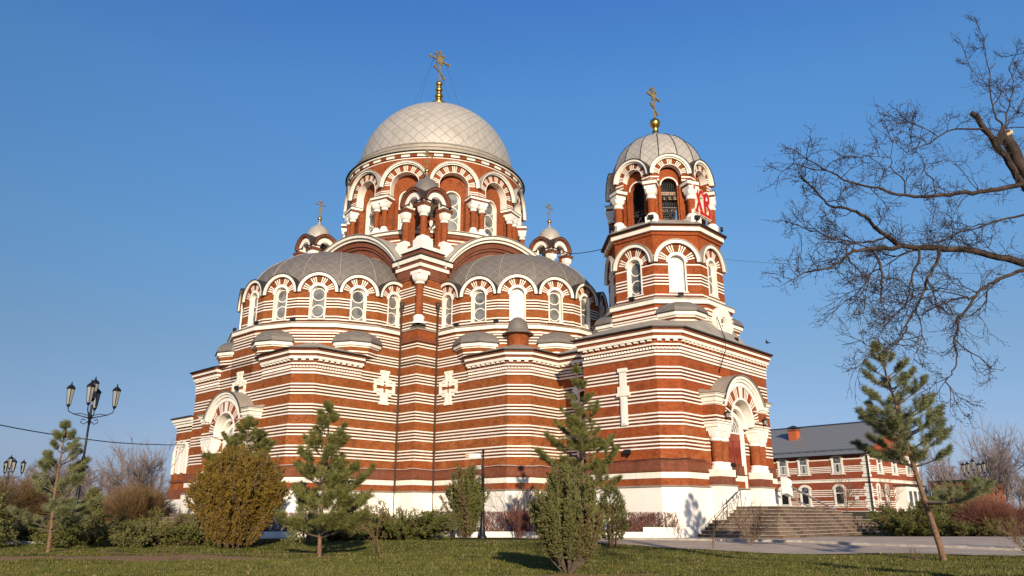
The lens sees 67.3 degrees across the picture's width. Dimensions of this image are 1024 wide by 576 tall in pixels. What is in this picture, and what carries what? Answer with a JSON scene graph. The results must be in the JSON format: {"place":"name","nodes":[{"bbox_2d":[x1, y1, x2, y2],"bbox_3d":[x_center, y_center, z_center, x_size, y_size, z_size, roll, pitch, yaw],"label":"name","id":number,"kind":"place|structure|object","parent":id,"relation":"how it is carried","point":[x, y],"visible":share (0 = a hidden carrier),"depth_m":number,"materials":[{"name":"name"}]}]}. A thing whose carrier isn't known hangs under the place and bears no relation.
{"place":"outdoors","nodes":[
{"label":"outdoors","id":0,"kind":"place"},
{"bbox_2d":[439,462,490,537],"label":"thuja","id":1,"kind":"object","parent":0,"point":[465,497],"visible":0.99,"depth_m":45.71,"materials":[{"name":"green plant"}]},
{"bbox_2d":[0,510,1023,575],"bbox_3d":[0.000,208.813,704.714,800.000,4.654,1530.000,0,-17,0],"label":"ground","id":2,"kind":"structure","parent":0,"point":[144,558],"depth_m":31.75,"materials":[{"name":"green plant"}]},
{"bbox_2d":[0,477,20,546],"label":"spruce","id":3,"kind":"object","parent":2,"relation":"on","point":[4,530],"visible":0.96,"depth_m":36.57,"materials":[{"name":"green plant"}]},
{"bbox_2d":[0,455,25,485],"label":"street lamp","id":4,"kind":"object","parent":2,"relation":"on","point":[10,463],"visible":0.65,"depth_m":73.28,"materials":[{"name":"black metal"}]},
{"bbox_2d":[2,541,42,543],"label":"kerb","id":5,"kind":"structure","parent":2,"relation":"on","point":[25,542],"depth_m":38.80,"materials":[{"name":"concrete"}]},
{"bbox_2d":[2,518,55,540],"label":"spreading juniper","id":6,"kind":"object","parent":2,"relation":"on","point":[24,533],"visible":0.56,"depth_m":39.66,"materials":[{"name":"green plant"}]},
{"bbox_2d":[0,471,73,519],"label":"round bush","id":7,"kind":"object","parent":2,"relation":"on","point":[25,498],"visible":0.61,"depth_m":62.63,"materials":[{"name":"brown plant"}]},
{"bbox_2d":[4,418,103,552],"bbox_3d":[-19.251,8.350,32.807,3.193,5.556,3.528,0,-17,0],"label":"pine tree","id":8,"kind":"object","parent":2,"relation":"on","point":[65,514],"visible":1,"depth_m":32.67,"materials":[{"name":"green plant"}]},
{"bbox_2d":[33,440,117,501],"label":"bare tree","id":9,"kind":"object","parent":2,"relation":"on","point":[73,490],"visible":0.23,"depth_m":95.39,"materials":[{"name":"brown plant"}]},
{"bbox_2d":[4,458,170,510],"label":"bare woodland","id":10,"kind":"object","parent":2,"relation":"on","point":[82,493],"visible":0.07,"depth_m":128.07,"materials":[{"name":"brown plant"}]},
{"bbox_2d":[28,513,149,545],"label":"spreading juniper","id":11,"kind":"object","parent":2,"relation":"on","point":[72,536],"visible":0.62,"depth_m":37.28,"materials":[{"name":"green plant"}]},
{"bbox_2d":[79,487,106,530],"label":"conifer","id":12,"kind":"object","parent":2,"relation":"on","point":[96,510],"visible":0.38,"depth_m":44.82,"materials":[{"name":"green plant"}]},
{"bbox_2d":[66,377,120,512],"bbox_3d":[-22.900,9.138,41.100,2.037,8.880,2.082,-8,-18,24],"label":"street lamp","id":13,"kind":"object","parent":2,"relation":"on","point":[94,392],"visible":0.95,"depth_m":41.63,"materials":[{"name":"black metal"}]},
{"bbox_2d":[87,440,166,500],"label":"bare tree","id":14,"kind":"object","parent":2,"relation":"on","point":[116,476],"visible":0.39,"depth_m":97.30,"materials":[{"name":"brown plant"}]},
{"bbox_2d":[85,478,181,524],"bbox_3d":[-29.328,16.770,59.661,7.780,4.268,7.820,0,-17,0],"label":"round bush","id":15,"kind":"object","parent":2,"relation":"on","point":[130,504],"visible":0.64,"depth_m":58.62,"materials":[{"name":"brown plant"}]},
{"bbox_2d":[102,433,174,493],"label":"bare tree","id":16,"kind":"object","parent":2,"relation":"on","point":[140,475],"visible":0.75,"depth_m":93.08,"materials":[{"name":"brown plant"}]},
{"bbox_2d":[79,506,209,547],"bbox_3d":[-17.698,11.624,37.500,5.280,2.325,6.018,-12,-21,36],"label":"spreading juniper","id":17,"kind":"object","parent":2,"relation":"on","point":[144,536],"visible":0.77,"depth_m":36.35,"materials":[{"name":"green plant"}]},
{"bbox_2d":[158,540,179,559],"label":"bare shrub","id":18,"kind":"object","parent":2,"relation":"on","point":[166,552],"visible":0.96,"depth_m":27.83,"materials":[{"name":"brown plant"}]},
{"bbox_2d":[107,514,265,530],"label":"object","id":19,"kind":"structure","parent":2,"relation":"on","point":[171,518],"depth_m":56.58,"materials":[{"name":"plant"}]},
{"bbox_2d":[157,515,218,546],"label":"spreading juniper","id":20,"kind":"object","parent":2,"relation":"on","point":[191,536],"visible":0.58,"depth_m":36.72,"materials":[{"name":"green plant"}]},
{"bbox_2d":[183,443,294,547],"bbox_3d":[-13.094,9.928,36.900,5.172,4.840,4.995,0,-17,0],"label":"thuja","id":21,"kind":"object","parent":2,"relation":"on","point":[236,500],"visible":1,"depth_m":35.73,"materials":[{"name":"green plant"}]},
{"bbox_2d":[201,415,277,472],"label":"pine tree","id":22,"kind":"object","parent":2,"relation":"on","point":[261,438],"visible":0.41,"depth_m":42.14,"materials":[{"name":"green plant"}]},
{"bbox_2d":[280,493,326,542],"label":"spruce","id":23,"kind":"object","parent":2,"relation":"on","point":[294,535],"visible":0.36,"depth_m":39.37,"materials":[{"name":"green plant"}]},
{"bbox_2d":[274,399,377,556],"bbox_3d":[-7.531,7.724,31.730,3.869,6.405,4.392,0,-17,0],"label":"pine tree","id":24,"kind":"object","parent":2,"relation":"on","point":[336,483],"visible":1,"depth_m":31.13,"materials":[{"name":"green plant"}]},
{"bbox_2d":[304,516,384,540],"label":"spreading juniper","id":25,"kind":"object","parent":2,"relation":"on","point":[350,534],"visible":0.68,"depth_m":41.47,"materials":[{"name":"green plant"}]},
{"bbox_2d":[354,513,387,556],"bbox_3d":[-5.182,9.195,28.563,1.174,1.733,1.217,-4,-17,13],"label":"bare shrub","id":26,"kind":"object","parent":2,"relation":"on","point":[377,549],"visible":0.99,"depth_m":28.74,"materials":[{"name":"brown plant"}]},
{"bbox_2d":[348,498,460,539],"bbox_3d":[-6.493,13.479,44.393,7.246,2.714,7.139,0,-17,0],"label":"spreading juniper","id":27,"kind":"object","parent":2,"relation":"on","point":[424,525],"visible":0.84,"depth_m":42.96,"materials":[{"name":"green plant"}]},
{"bbox_2d":[450,522,459,536],"bbox_3d":[-3.350,14.275,45.206,0.416,1.050,0.414,15,-22,-42],"label":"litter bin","id":28,"kind":"object","parent":2,"relation":"on","point":[453,531],"visible":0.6,"depth_m":45.13,"materials":[{"name":"black metal"}]},
{"bbox_2d":[261,531,685,537],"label":"white kerb","id":29,"kind":"structure","parent":2,"relation":"on","point":[533,534],"depth_m":46.08,"materials":[{"name":"white concrete"}]},
{"bbox_2d":[167,51,780,536],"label":"church","id":30,"kind":"structure","parent":2,"relation":"on","point":[433,229],"depth_m":59.01,"materials":[{"name":"brick"}]},
{"bbox_2d":[0,425,184,444],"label":"overhead cable","id":31,"kind":"object","parent":30,"relation":"attached to","point":[91,439],"visible":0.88,"depth_m":55.70,"materials":[{"name":"black metal"}]},
{"bbox_2d":[251,294,256,324],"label":"window","id":32,"kind":"structure","parent":30,"relation":"in","point":[255,298],"depth_m":63.46,"materials":[{"name":"white glass"}]},
{"bbox_2d":[275,288,286,319],"bbox_3d":[-18.407,1.324,61.665,1.100,2.720,0.100,-6,-18,20],"label":"window","id":33,"kind":"structure","parent":30,"relation":"in","point":[281,296],"depth_m":61.71,"materials":[{"name":"grey glass"}]},
{"bbox_2d":[310,286,324,317],"bbox_3d":[-15.396,1.184,61.195,1.100,2.720,0.100,1,-17,-2],"label":"window","id":34,"kind":"structure","parent":30,"relation":"in","point":[318,293],"depth_m":61.20,"materials":[{"name":"grey glass"}]},
{"bbox_2d":[351,289,364,320],"bbox_3d":[-12.425,1.384,61.866,1.100,2.720,0.100,7,-18,-23],"label":"window","id":35,"kind":"structure","parent":30,"relation":"in","point":[358,296],"depth_m":61.88,"materials":[{"name":"grey glass"}]},
{"bbox_2d":[368,205,373,233],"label":"window","id":36,"kind":"structure","parent":30,"relation":"in","point":[371,212],"depth_m":74.50,"materials":[{"name":"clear glass"}]},
{"bbox_2d":[388,295,397,326],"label":"window","id":37,"kind":"structure","parent":30,"relation":"in","point":[393,303],"depth_m":63.67,"materials":[{"name":"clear glass"}]},
{"bbox_2d":[444,296,451,326],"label":"window","id":38,"kind":"structure","parent":30,"relation":"in","point":[447,320],"depth_m":63.86,"materials":[{"name":"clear glass"}]},
{"bbox_2d":[447,193,458,230],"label":"window","id":39,"kind":"structure","parent":30,"relation":"in","point":[453,223],"depth_m":72.68,"materials":[{"name":"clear glass"}]},
{"bbox_2d":[473,290,484,321],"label":"window","id":40,"kind":"structure","parent":30,"relation":"in","point":[479,297],"depth_m":62.21,"materials":[{"name":"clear glass"}]},
{"bbox_2d":[485,202,493,235],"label":"window","id":41,"kind":"structure","parent":30,"relation":"in","point":[489,213],"depth_m":74.81,"materials":[{"name":"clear glass"}]},
{"bbox_2d":[511,288,523,319],"bbox_3d":[0.434,1.342,61.725,1.100,2.720,0.100,1,-17,-2],"label":"window","id":42,"kind":"structure","parent":30,"relation":"in","point":[517,295],"depth_m":61.76,"materials":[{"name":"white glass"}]},
{"bbox_2d":[550,291,560,322],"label":"window","id":43,"kind":"structure","parent":30,"relation":"in","point":[554,296],"depth_m":62.44,"materials":[{"name":"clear glass"}]},
{"bbox_2d":[541,249,600,253],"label":"overhead cable","id":44,"kind":"object","parent":30,"relation":"attached to","point":[572,253],"visible":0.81,"depth_m":69.17,"materials":[{"name":"black metal"}]},
{"bbox_2d":[567,418,585,464],"bbox_3d":[5.326,11.077,55.782,3.240,3.570,0.180,-15,-22,41],"label":"arched window","id":45,"kind":"structure","parent":30,"relation":"in","point":[578,453],"depth_m":55.95,"materials":[{"name":"grey glass"}]},
{"bbox_2d":[571,386,584,409],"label":"round window","id":46,"kind":"structure","parent":30,"relation":"in","point":[575,390],"depth_m":56.98,"materials":[{"name":"grey glass"}]},
{"bbox_2d":[581,297,586,327],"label":"window","id":47,"kind":"structure","parent":30,"relation":"in","point":[583,302],"depth_m":64.28,"materials":[{"name":"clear glass"}]},
{"bbox_2d":[623,449,630,456],"bbox_3d":[7.396,10.677,49.392,0.502,0.587,0.312,-15,-22,41],"label":"floodlight","id":48,"kind":"object","parent":30,"relation":"attached to","point":[627,451],"visible":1,"depth_m":49.30,"materials":[{"name":"black metal"}]},
{"bbox_2d":[630,261,641,295],"bbox_3d":[9.146,-0.686,56.362,1.100,2.750,0.100,-15,-22,41],"label":"window","id":49,"kind":"structure","parent":30,"relation":"in","point":[635,274],"depth_m":56.45,"materials":[{"name":"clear glass"}]},
{"bbox_2d":[669,256,684,290],"bbox_3d":[11.848,-0.974,55.395,1.100,2.750,0.100,1,-17,-2],"label":"window","id":50,"kind":"structure","parent":30,"relation":"in","point":[676,264],"depth_m":55.42,"materials":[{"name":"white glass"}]},
{"bbox_2d":[692,184,711,221],"bbox_3d":[14.085,-6.362,57.839,0.564,2.333,2.499,-15,-22,41],"label":"letter sign","id":51,"kind":"object","parent":30,"relation":"attached to","point":[701,209],"visible":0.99,"depth_m":57.69,"materials":[{"name":"red metal"}]},
{"bbox_2d":[708,263,713,295],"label":"window","id":52,"kind":"structure","parent":30,"relation":"in","point":[709,265],"depth_m":56.81,"materials":[{"name":"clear glass"}]},
{"bbox_2d":[712,306,732,339],"bbox_3d":[14.986,2.562,55.093,0.500,2.440,2.440,-15,-22,41],"label":"round window","id":53,"kind":"structure","parent":30,"relation":"in","point":[723,315],"depth_m":55.04,"materials":[{"name":"white paint"}]},
{"bbox_2d":[724,410,729,418],"bbox_3d":[14.139,8.297,50.524,0.297,0.640,0.403,5,-17,-17],"label":"wall lantern","id":54,"kind":"object","parent":30,"relation":"attached to","point":[727,412],"depth_m":50.41,"materials":[{"name":"black metal"}]},
{"bbox_2d":[724,259,1005,274],"bbox_3d":[43.966,-1.472,61.699,56.128,1.023,0.022,1,-17,-3],"label":"overhead cable","id":55,"kind":"object","parent":30,"relation":"attached to","point":[856,268],"visible":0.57,"depth_m":60.88,"materials":[{"name":"black metal"}]},
{"bbox_2d":[465,449,486,537],"bbox_3d":[-2.136,12.367,46.248,1.325,5.300,0.694,-3,-17,9],"label":"signpost","id":56,"kind":"object","parent":2,"relation":"on","point":[482,520],"visible":0.84,"depth_m":46.25,"materials":[{"name":"black metal"}]},
{"bbox_2d":[0,538,1023,575],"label":"grass","id":57,"kind":"structure","parent":2,"relation":"on","point":[148,568],"depth_m":25.20,"materials":[{"name":"green plant"}]},
{"bbox_2d":[501,485,533,537],"bbox_3d":[0.559,13.269,45.624,2.481,3.135,2.546,0,-17,0],"label":"bare shrub","id":58,"kind":"object","parent":2,"relation":"on","point":[518,520],"visible":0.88,"depth_m":45.20,"materials":[{"name":"brown plant"}]},
{"bbox_2d":[531,538,541,561],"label":"bare shrub","id":59,"kind":"object","parent":2,"relation":"on","point":[537,555],"visible":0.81,"depth_m":26.02,"materials":[{"name":"brown plant"}]},
{"bbox_2d":[525,458,607,573],"bbox_3d":[1.592,6.639,22.504,2.439,3.272,2.253,0,-17,0],"label":"juniper","id":60,"kind":"object","parent":2,"relation":"on","point":[564,520],"visible":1,"depth_m":21.99,"materials":[{"name":"green plant"}]},
{"bbox_2d":[534,364,625,514],"bbox_3d":[3.446,8.473,40.010,4.775,9.216,4.271,0,-17,0],"label":"pine tree","id":61,"kind":"object","parent":2,"relation":"on","point":[576,431],"visible":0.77,"depth_m":39.70,"materials":[{"name":"green plant"}]},
{"bbox_2d":[593,483,633,547],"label":"juniper","id":62,"kind":"object","parent":2,"relation":"on","point":[618,502],"visible":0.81,"depth_m":36.40,"materials":[{"name":"green plant"}]},
{"bbox_2d":[643,527,694,537],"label":"white kerb","id":63,"kind":"structure","parent":2,"relation":"on","point":[690,531],"depth_m":45.99,"materials":[{"name":"white concrete"}]},
{"bbox_2d":[668,510,685,536],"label":"bare shrub","id":64,"kind":"object","parent":2,"relation":"on","point":[680,530],"visible":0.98,"depth_m":45.21,"materials":[{"name":"brown plant"}]},
{"bbox_2d":[707,527,716,557],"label":"bare shrub","id":65,"kind":"object","parent":2,"relation":"on","point":[713,542],"visible":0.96,"depth_m":29.94,"materials":[{"name":"brown plant"}]},
{"bbox_2d":[729,488,781,544],"bbox_3d":[11.727,11.204,37.995,2.670,2.989,1.986,-13,-21,37],"label":"bare shrub","id":66,"kind":"object","parent":2,"relation":"on","point":[757,518],"visible":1,"depth_m":37.79,"materials":[{"name":"brown plant"}]},
{"bbox_2d":[697,506,886,538],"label":"stone stairs","id":67,"kind":"structure","parent":2,"relation":"on","point":[798,521],"depth_m":47.81,"materials":[{"name":"grey stone"}]},
{"bbox_2d":[714,489,747,533],"bbox_3d":[13.761,13.996,47.982,0.060,2.926,4.576,-15,-22,41],"label":"handrail","id":68,"kind":"object","parent":67,"relation":"on","point":[737,497],"visible":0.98,"depth_m":47.74,"materials":[{"name":"white metal"}]},
{"bbox_2d":[780,477,841,512],"bbox_3d":[21.712,15.500,55.536,7.343,3.350,0.526,14,-21,-38],"label":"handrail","id":69,"kind":"object","parent":67,"relation":"on","point":[786,486],"visible":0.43,"depth_m":53.79,"materials":[{"name":"metal"}]},
{"bbox_2d":[828,467,861,510],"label":"bare shrub","id":70,"kind":"object","parent":2,"relation":"on","point":[847,495],"visible":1,"depth_m":86.95,"materials":[{"name":"brown plant"}]},
{"bbox_2d":[771,421,925,510],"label":"house","id":71,"kind":"structure","parent":2,"relation":"on","point":[806,459],"depth_m":102.26,"materials":[{"name":"brick"}]},
{"bbox_2d":[776,459,790,476],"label":"window","id":72,"kind":"structure","parent":71,"relation":"in","point":[782,467],"depth_m":105.92,"materials":[{"name":"white paint"}]},
{"bbox_2d":[778,487,790,505],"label":"window","id":73,"kind":"structure","parent":71,"relation":"in","point":[785,500],"depth_m":104.90,"materials":[{"name":"white paint"}]},
{"bbox_2d":[796,458,810,475],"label":"window","id":74,"kind":"structure","parent":71,"relation":"in","point":[803,467],"depth_m":103.78,"materials":[{"name":"white paint"}]},
{"bbox_2d":[798,485,813,506],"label":"window","id":75,"kind":"structure","parent":71,"relation":"in","point":[806,489],"depth_m":102.81,"materials":[{"name":"white paint"}]},
{"bbox_2d":[829,456,845,474],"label":"window","id":76,"kind":"structure","parent":71,"relation":"in","point":[837,464],"depth_m":100.42,"materials":[{"name":"white paint"}]},
{"bbox_2d":[832,484,848,506],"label":"window","id":77,"kind":"structure","parent":71,"relation":"in","point":[836,493],"depth_m":99.49,"materials":[{"name":"white paint"}]},
{"bbox_2d":[876,483,881,504],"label":"window","id":78,"kind":"structure","parent":71,"relation":"in","point":[879,496],"depth_m":97.96,"materials":[{"name":"white paint"}]},
{"bbox_2d":[876,459,884,474],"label":"window","id":79,"kind":"structure","parent":71,"relation":"in","point":[879,463],"depth_m":99.86,"materials":[{"name":"white paint"}]},
{"bbox_2d":[885,484,890,506],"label":"window","id":80,"kind":"structure","parent":71,"relation":"in","point":[887,497],"depth_m":99.51,"materials":[{"name":"white paint"}]},
{"bbox_2d":[891,462,898,475],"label":"window","id":81,"kind":"structure","parent":71,"relation":"in","point":[894,466],"depth_m":102.64,"materials":[{"name":"white paint"}]},
{"bbox_2d":[905,458,912,476],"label":"window","id":82,"kind":"structure","parent":71,"relation":"in","point":[908,470],"depth_m":105.60,"materials":[{"name":"white paint"}]},
{"bbox_2d":[872,470,901,510],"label":"bare shrub","id":83,"kind":"object","parent":2,"relation":"on","point":[887,492],"visible":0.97,"depth_m":84.82,"materials":[{"name":"brown plant"}]},
{"bbox_2d":[756,11,1023,432],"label":"bare tree","id":84,"kind":"object","parent":2,"relation":"on","point":[1011,154],"visible":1,"depth_m":14.86,"materials":[{"name":"brown plant"}]},
{"bbox_2d":[871,501,913,519],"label":"spreading juniper","id":85,"kind":"object","parent":2,"relation":"on","point":[901,512],"visible":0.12,"depth_m":59.08,"materials":[{"name":"green plant"}]},
{"bbox_2d":[862,505,952,535],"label":"spreading juniper","id":86,"kind":"object","parent":2,"relation":"on","point":[897,525],"visible":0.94,"depth_m":50.20,"materials":[{"name":"green plant"}]},
{"bbox_2d":[905,542,927,560],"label":"bare shrub","id":87,"kind":"object","parent":2,"relation":"on","point":[916,552],"visible":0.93,"depth_m":26.99,"materials":[{"name":"brown plant"}]},
{"bbox_2d":[849,339,1000,560],"bbox_3d":[15.751,5.930,29.213,5.424,8.381,4.795,0,-17,0],"label":"pine tree","id":88,"kind":"object","parent":2,"relation":"on","point":[897,419],"visible":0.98,"depth_m":29.15,"materials":[{"name":"green plant"}]},
{"bbox_2d":[912,495,958,532],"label":"juniper","id":89,"kind":"object","parent":2,"relation":"on","point":[942,508],"visible":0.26,"depth_m":52.23,"materials":[{"name":"green plant"}]},
{"bbox_2d":[896,409,1023,498],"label":"bare tree","id":90,"kind":"object","parent":2,"relation":"on","point":[990,461],"visible":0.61,"depth_m":100.16,"materials":[{"name":"brown plant"}]},
{"bbox_2d":[927,479,1005,510],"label":"outbuilding","id":91,"kind":"structure","parent":2,"relation":"on","point":[948,482],"depth_m":117.03,"materials":[{"name":"brick"}]},
{"bbox_2d":[919,455,1023,509],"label":"bare woodland","id":92,"kind":"object","parent":2,"relation":"on","point":[1018,488],"visible":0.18,"depth_m":133.85,"materials":[{"name":"brown plant"}]},
{"bbox_2d":[961,458,985,497],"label":"street lamp","id":93,"kind":"object","parent":2,"relation":"on","point":[972,462],"visible":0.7,"depth_m":85.32,"materials":[{"name":"black metal"}]},
{"bbox_2d":[936,515,1017,536],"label":"spreading juniper","id":94,"kind":"object","parent":2,"relation":"on","point":[963,529],"visible":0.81,"depth_m":48.67,"materials":[{"name":"green plant"}]},
{"bbox_2d":[947,487,1008,517],"bbox_3d":[35.869,17.072,59.711,6.209,3.352,5.898,-14,-21,39],"label":"round bush","id":95,"kind":"object","parent":2,"relation":"on","point":[955,506],"visible":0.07,"depth_m":59.38,"materials":[{"name":"green plant"}]},
{"bbox_2d":[948,495,1023,536],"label":"round bush","id":96,"kind":"object","parent":2,"relation":"on","point":[997,510],"visible":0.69,"depth_m":49.60,"materials":[{"name":"brown plant"}]},
{"bbox_2d":[966,419,1023,504],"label":"bare tree","id":97,"kind":"object","parent":2,"relation":"on","point":[1005,475],"visible":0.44,"depth_m":103.83,"materials":[{"name":"brown plant"}]},
{"bbox_2d":[973,512,1023,552],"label":"bare shrub","id":98,"kind":"object","parent":2,"relation":"on","point":[1015,538],"visible":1,"depth_m":27.96,"materials":[{"name":"brown plant"}]},
{"bbox_2d":[980,494,1023,532],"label":"round bush","id":99,"kind":"object","parent":2,"relation":"on","point":[1020,509],"visible":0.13,"depth_m":51.58,"materials":[{"name":"brown plant"}]},
{"bbox_2d":[991,513,1023,546],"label":"bare shrub","id":100,"kind":"object","parent":2,"relation":"on","point":[1010,529],"visible":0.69,"depth_m":34.63,"materials":[{"name":"brown plant"}]},
{"bbox_2d":[1007,433,1023,467],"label":"bare tree","id":101,"kind":"object","parent":2,"relation":"on","point":[1017,453],"visible":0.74,"depth_m":102.96,"materials":[{"name":"plant"}]},
{"bbox_2d":[0,0,1023,508],"label":"sky","id":102,"kind":"structure","parent":0,"point":[158,157],"materials":[{"name":"blue"}]},
{"bbox_2d":[9,537,1023,554],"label":"road","id":103,"kind":"structure","parent":0,"point":[780,547],"depth_m":37.80,"materials":[{"name":"grey asphalt"}]},
{"bbox_2d":[622,538,1023,550],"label":"kerb","id":104,"kind":"structure","parent":103,"relation":"on","point":[887,544],"depth_m":38.02,"materials":[{"name":"concrete"}]},
{"label":"planting bed","id":105,"kind":"structure","parent":0,"visible":0},
{"bbox_2d":[263,512,332,531],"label":"hedge","id":106,"kind":"object","parent":105,"relation":"on","point":[281,529],"visible":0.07,"depth_m":47.30,"materials":[{"name":"green plant"}]},
{"bbox_2d":[427,511,534,531],"bbox_3d":[-2.025,14.409,47.268,7.291,1.388,1.482,0,-17,0],"label":"hedge","id":107,"kind":"object","parent":105,"relation":"on","point":[498,522],"visible":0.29,"depth_m":47.10,"materials":[{"name":"plant"}]},
{"bbox_2d":[484,464,544,529],"bbox_3d":[-0.098,13.234,48.389,6.013,4.781,3.992,-1,-17,5],"label":"bare shrub","id":108,"kind":"object","parent":105,"relation":"on","point":[522,497],"visible":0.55,"depth_m":48.21,"materials":[{"name":"brown plant"}]},
{"bbox_2d":[609,511,679,531],"bbox_3d":[8.100,14.279,46.757,4.646,1.346,1.256,-1,-17,5],"label":"hedge","id":109,"kind":"object","parent":105,"relation":"on","point":[641,518],"visible":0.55,"depth_m":46.60,"materials":[{"name":"brown plant"}]}
]}

